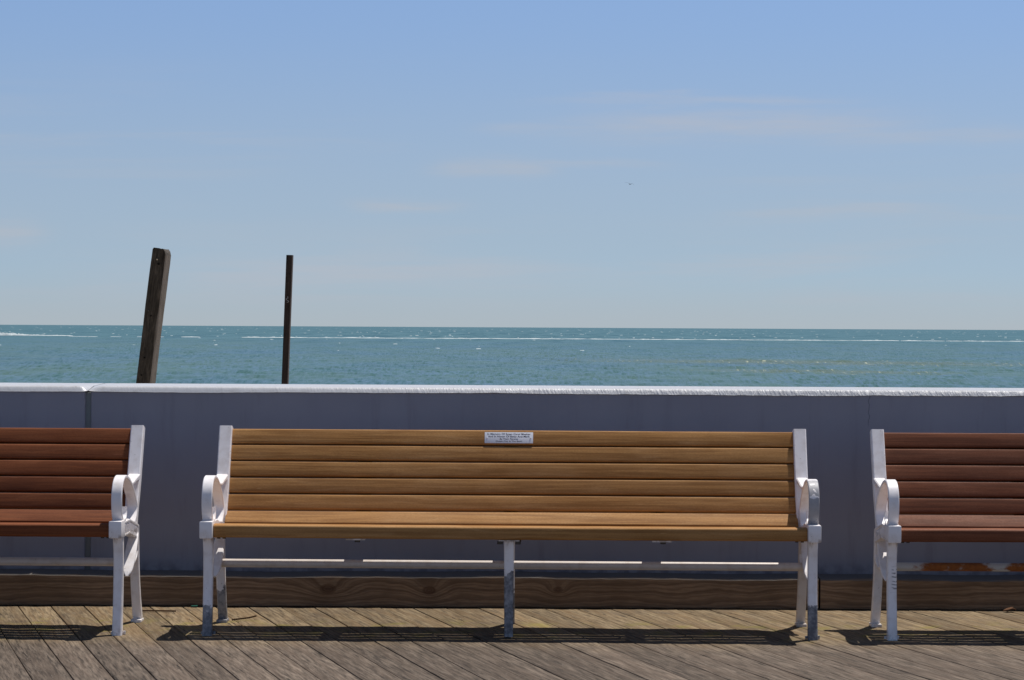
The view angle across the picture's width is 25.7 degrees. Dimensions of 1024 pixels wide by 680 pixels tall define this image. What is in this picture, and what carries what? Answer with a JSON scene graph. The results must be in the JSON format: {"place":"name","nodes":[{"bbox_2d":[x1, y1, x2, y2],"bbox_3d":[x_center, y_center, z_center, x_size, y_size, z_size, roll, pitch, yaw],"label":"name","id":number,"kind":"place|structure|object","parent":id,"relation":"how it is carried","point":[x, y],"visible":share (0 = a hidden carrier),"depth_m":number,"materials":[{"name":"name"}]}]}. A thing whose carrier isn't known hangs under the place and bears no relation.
{"place":"outdoors","nodes":[
{"label":"outdoors","id":0,"kind":"place"},
{"bbox_2d":[142,610,175,611],"bbox_3d":[-1.535,1.175,9.727,0.154,0.008,0.013,0,0,0],"label":"twig","id":1,"kind":"object","parent":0,"point":[161,610],"visible":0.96,"depth_m":9.73,"materials":[{"name":"brown wood"}]},
{"bbox_2d":[0,605,1023,679],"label":"boardwalk","id":2,"kind":"structure","parent":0,"point":[59,642],"depth_m":8.79,"materials":[{"name":"wood"}]},
{"bbox_2d":[0,425,144,635],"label":"park bench","id":3,"kind":"object","parent":2,"relation":"on","point":[74,487],"visible":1,"depth_m":9.36,"materials":[{"name":"white paint"}]},
{"bbox_2d":[232,615,256,620],"bbox_3d":[-1.131,1.174,9.469,0.107,0.020,0.011,0,0,-16],"label":"twig","id":4,"kind":"object","parent":2,"relation":"on","point":[244,618],"visible":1,"depth_m":9.47,"materials":[{"name":"brown wood"}]},
{"bbox_2d":[0,569,818,608],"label":"kerb beam","id":5,"kind":"structure","parent":2,"relation":"on","point":[386,588],"depth_m":9.94,"materials":[{"name":"brown wood"}]},
{"bbox_2d":[199,425,820,639],"bbox_3d":[-0.004,0.782,9.207,2.487,0.828,0.547,0,0,1],"label":"park bench","id":6,"kind":"object","parent":2,"relation":"on","point":[665,472],"visible":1,"depth_m":9.35,"materials":[{"name":"white paint"}]},
{"bbox_2d":[817,574,1023,609],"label":"kerb beam","id":7,"kind":"structure","parent":2,"relation":"on","point":[949,592],"depth_m":9.95,"materials":[{"name":"brown wood"}]},
{"bbox_2d":[869,429,1023,640],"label":"park bench","id":8,"kind":"object","parent":2,"relation":"on","point":[925,503],"visible":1,"depth_m":9.34,"materials":[{"name":"white paint"}]},
{"bbox_2d":[1003,607,1015,610],"bbox_3d":[2.194,1.188,9.885,0.046,0.018,0.040,0,0,-45],"label":"dry leaf","id":9,"kind":"object","parent":2,"relation":"on","point":[1009,608],"visible":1,"depth_m":9.88,"materials":[{"name":"brown plant"}]},
{"bbox_2d":[0,325,1023,387],"bbox_3d":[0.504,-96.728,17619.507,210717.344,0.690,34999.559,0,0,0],"label":"sea","id":10,"kind":"structure","parent":0,"point":[793,358],"depth_m":354.73,"materials":[{"name":"liquid"}]},
{"bbox_2d":[0,333,71,335],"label":"wave","id":11,"kind":"object","parent":10,"relation":"on","point":[7,334],"visible":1,"depth_m":958.24,"materials":[{"name":"liquid"}]},
{"bbox_2d":[9,327,1019,350],"bbox_3d":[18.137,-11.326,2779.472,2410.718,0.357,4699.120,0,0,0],"label":"whitecaps","id":12,"kind":"object","parent":10,"relation":"on","point":[515,329],"visible":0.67,"depth_m":1358.63,"materials":[{"name":"liquid"}]},
{"bbox_2d":[71,336,1019,341],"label":"foam line","id":13,"kind":"object","parent":10,"relation":"on","point":[535,338],"visible":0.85,"depth_m":899.07,"materials":[{"name":"white liquid"}]},
{"bbox_2d":[0,0,1023,329],"label":"sky","id":14,"kind":"structure","parent":0,"point":[787,164],"materials":[{"name":"blue"}]},
{"label":"ground","id":15,"kind":"structure","parent":0,"visible":0},
{"bbox_2d":[0,383,1023,574],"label":"sea wall","id":16,"kind":"structure","parent":15,"relation":"on","point":[181,423],"depth_m":10.13,"materials":[{"name":"concrete"}]},
{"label":"beach","id":17,"kind":"structure","parent":0,"visible":0},
{"bbox_2d":[136,248,170,382],"bbox_3d":[-5.372,0.743,32.992,0.308,4.200,0.269,7,0,13],"label":"beach post","id":18,"kind":"object","parent":17,"relation":"on","point":[154,312],"visible":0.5,"depth_m":32.89,"materials":[{"name":"wood"}]},
{"bbox_2d":[281,255,292,383],"bbox_3d":[-3.347,0.793,32.999,0.097,4.090,0.109,2,0,5],"label":"beach pole","id":19,"kind":"object","parent":17,"relation":"on","point":[287,318],"visible":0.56,"depth_m":32.95,"materials":[{"name":"wood"}]}
]}

